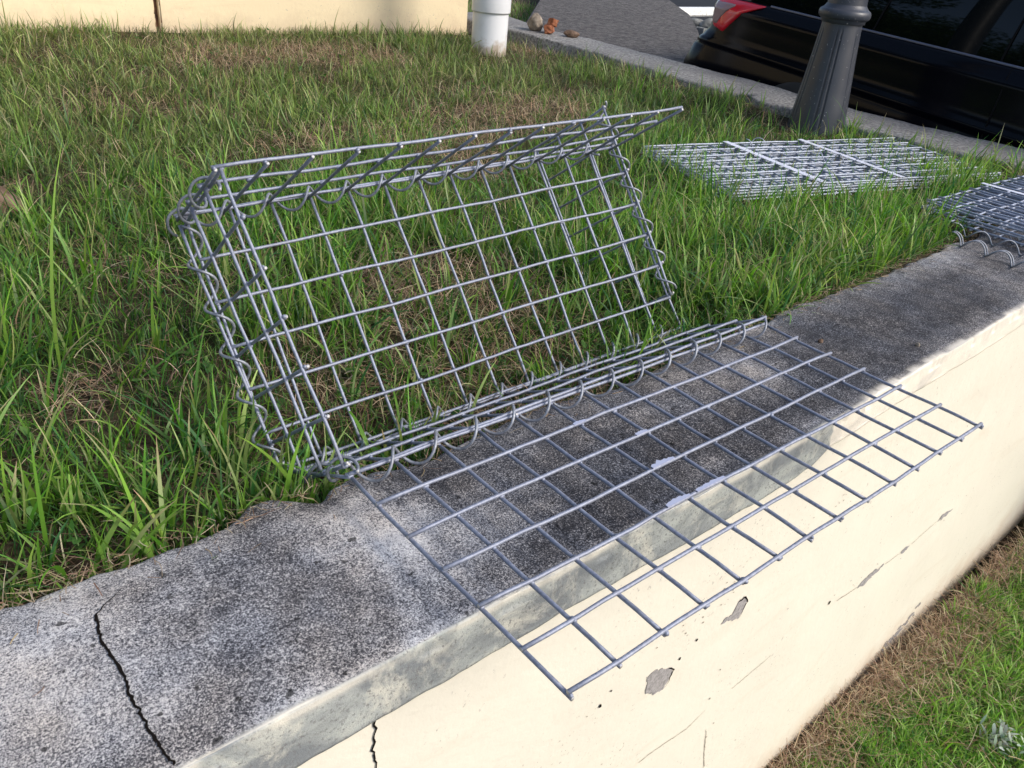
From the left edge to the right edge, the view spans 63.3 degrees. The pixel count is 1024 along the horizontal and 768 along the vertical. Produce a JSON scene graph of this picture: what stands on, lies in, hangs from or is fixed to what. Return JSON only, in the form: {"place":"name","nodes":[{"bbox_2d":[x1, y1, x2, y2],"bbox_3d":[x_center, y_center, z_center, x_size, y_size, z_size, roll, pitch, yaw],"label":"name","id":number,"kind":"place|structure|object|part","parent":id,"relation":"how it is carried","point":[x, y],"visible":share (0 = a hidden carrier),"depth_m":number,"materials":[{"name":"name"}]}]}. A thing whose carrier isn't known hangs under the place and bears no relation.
{"place":"outdoors","nodes":[
{"label":"outdoors","id":0,"kind":"place"},
{"bbox_2d":[468,0,538,21],"bbox_3d":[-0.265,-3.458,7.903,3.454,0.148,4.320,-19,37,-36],"label":"verge grass","id":1,"kind":"structure","parent":0,"point":[520,9],"depth_m":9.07,"materials":[{"name":"green plant"}]},
{"bbox_2d":[0,0,1023,696],"bbox_3d":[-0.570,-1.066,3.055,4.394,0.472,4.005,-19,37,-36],"label":"grass","id":2,"kind":"structure","parent":0,"point":[818,218],"depth_m":2.12,"materials":[{"name":"green plant"}]},
{"bbox_2d":[0,186,23,220],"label":"stone","id":3,"kind":"object","parent":2,"relation":"on","point":[3,189],"visible":0.49,"depth_m":2.00,"materials":[{"name":"beige stone"}]},
{"bbox_2d":[0,0,467,35],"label":"building wall","id":4,"kind":"structure","parent":2,"relation":"on","point":[279,14],"depth_m":4.42,"materials":[{"name":"beige paint"}]},
{"bbox_2d":[471,0,510,56],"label":"drain pipe","id":5,"kind":"object","parent":2,"relation":"on","point":[490,24],"visible":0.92,"depth_m":4.60,"materials":[{"name":"white plastic"}]},
{"bbox_2d":[166,101,983,700],"bbox_3d":[0.066,-0.138,1.455,1.042,0.553,1.158,-19,37,-36],"label":"wire gabion basket","id":6,"kind":"object","parent":2,"relation":"on","point":[188,213],"visible":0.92,"depth_m":1.38,"materials":[{"name":"grey metal"}]},
{"bbox_2d":[641,137,1000,202],"bbox_3d":[1.166,-0.838,3.136,1.296,0.074,0.575,-9,32,-24],"label":"folded bundle","id":7,"kind":"object","parent":2,"relation":"on","point":[840,172],"visible":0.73,"depth_m":3.06,"materials":[{"name":"metal"}]},
{"bbox_2d":[787,0,870,135],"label":"lamp post","id":8,"kind":"object","parent":2,"relation":"on","point":[827,78],"visible":0.91,"depth_m":3.63,"materials":[{"name":"grey metal"}]},
{"bbox_2d":[526,0,698,62],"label":"driveway","id":9,"kind":"structure","parent":0,"point":[666,29],"depth_m":6.85,"materials":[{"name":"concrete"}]},
{"bbox_2d":[670,0,716,20],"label":"road","id":10,"kind":"structure","parent":0,"point":[694,3],"depth_m":16.72,"materials":[{"name":"grey asphalt"}]},
{"bbox_2d":[679,7,713,15],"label":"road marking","id":11,"kind":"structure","parent":10,"relation":"on","point":[699,11],"depth_m":14.37,"materials":[{"name":"paint"}]},
{"bbox_2d":[691,18,702,26],"bbox_3d":[2.717,-5.365,12.395,0.348,0.191,0.369,-19,37,-36],"label":"rubble stone","id":12,"kind":"object","parent":10,"relation":"on","point":[696,21],"visible":0.25,"depth_m":12.23,"materials":[{"name":"grey stone"}]},
{"bbox_2d":[696,26,706,34],"bbox_3d":[2.594,-4.774,11.358,0.260,0.182,0.255,-19,37,-36],"label":"rubble stone","id":13,"kind":"object","parent":10,"relation":"on","point":[701,30],"visible":0.24,"depth_m":11.25,"materials":[{"name":"grey stone"}]},
{"bbox_2d":[699,18,712,27],"bbox_3d":[2.934,-5.280,12.281,0.350,0.232,0.308,15,31,16],"label":"rubble stone","id":14,"kind":"object","parent":10,"relation":"on","point":[706,23],"visible":0.24,"depth_m":12.18,"materials":[{"name":"grey stone"}]},
{"bbox_2d":[467,12,1023,169],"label":"kerb","id":15,"kind":"structure","parent":10,"relation":"on","point":[560,41],"depth_m":4.27,"materials":[{"name":"concrete"}]},
{"bbox_2d":[527,13,542,30],"bbox_3d":[0.146,-2.228,5.124,0.091,0.111,0.105,-19,37,-36],"label":"stone","id":16,"kind":"object","parent":15,"relation":"on","point":[534,22],"visible":0.99,"depth_m":5.09,"materials":[{"name":"grey stone"}]},
{"bbox_2d":[544,24,554,33],"bbox_3d":[0.226,-2.174,5.090,0.066,0.054,0.104,8,30,5],"label":"brick fragment","id":17,"kind":"object","parent":15,"relation":"on","point":[548,29],"visible":0.95,"depth_m":5.05,"materials":[{"name":"orange brick"}]},
{"bbox_2d":[547,18,558,26],"bbox_3d":[0.251,-2.208,5.076,0.058,0.053,0.056,-14,35,-30],"label":"brick fragment","id":18,"kind":"object","parent":17,"relation":"on","point":[553,22],"visible":0.97,"depth_m":5.06,"materials":[{"name":"orange brick"}]},
{"bbox_2d":[563,30,579,37],"bbox_3d":[0.366,-2.137,5.075,0.103,0.043,0.073,-19,37,-36],"label":"stone","id":19,"kind":"object","parent":15,"relation":"on","point":[571,33],"visible":1,"depth_m":5.05,"materials":[{"name":"brown stone"}]},
{"bbox_2d":[683,0,1023,148],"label":"parked car","id":20,"kind":"object","parent":10,"relation":"on","point":[953,66],"visible":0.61,"depth_m":4.00,"materials":[{"name":"black paint"}]},
{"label":"windows","id":21,"kind":"part","parent":20,"relation":"part of","materials":[{"name":"black glass"}]},
{"bbox_2d":[762,511,1023,767],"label":"ground","id":22,"kind":"structure","parent":0,"point":[805,733],"depth_m":2.53,"materials":[{"name":"green plant"}]},
{"bbox_2d":[979,714,1023,760],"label":"silvery weed","id":23,"kind":"object","parent":22,"relation":"on","point":[1003,730],"visible":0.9,"depth_m":2.38,"materials":[{"name":"grey plant"}]},
{"bbox_2d":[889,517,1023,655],"bbox_3d":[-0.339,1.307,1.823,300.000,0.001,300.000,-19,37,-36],"label":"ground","id":24,"kind":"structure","parent":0,"point":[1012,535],"depth_m":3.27,"materials":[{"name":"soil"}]},
{"bbox_2d":[0,225,1023,767],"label":"retaining wall","id":25,"kind":"structure","parent":24,"relation":"on","point":[358,631],"depth_m":1.27,"materials":[{"name":"concrete"}]},
{"bbox_2d":[920,175,1023,246],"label":"folded bundle","id":26,"kind":"object","parent":25,"relation":"on","point":[1002,196],"visible":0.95,"depth_m":2.63,"materials":[{"name":"silver metal"}]},
{"bbox_2d":[951,213,1022,244],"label":"spiral binder","id":27,"kind":"object","parent":25,"relation":"on","point":[992,233],"visible":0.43,"depth_m":2.50,"materials":[{"name":"metal"}]},
{"bbox_2d":[952,231,1023,267],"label":"spiral binder","id":28,"kind":"object","parent":25,"relation":"on","point":[985,250],"visible":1,"depth_m":2.37,"materials":[{"name":"metal"}]},
{"bbox_2d":[953,222,1023,255],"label":"spiral binder","id":29,"kind":"object","parent":25,"relation":"on","point":[986,233],"visible":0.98,"depth_m":2.47,"materials":[{"name":"metal"}]},
{"bbox_2d":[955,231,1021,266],"bbox_3d":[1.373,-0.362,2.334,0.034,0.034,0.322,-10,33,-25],"label":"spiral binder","id":30,"kind":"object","parent":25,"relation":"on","point":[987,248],"visible":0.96,"depth_m":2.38,"materials":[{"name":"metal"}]}
]}

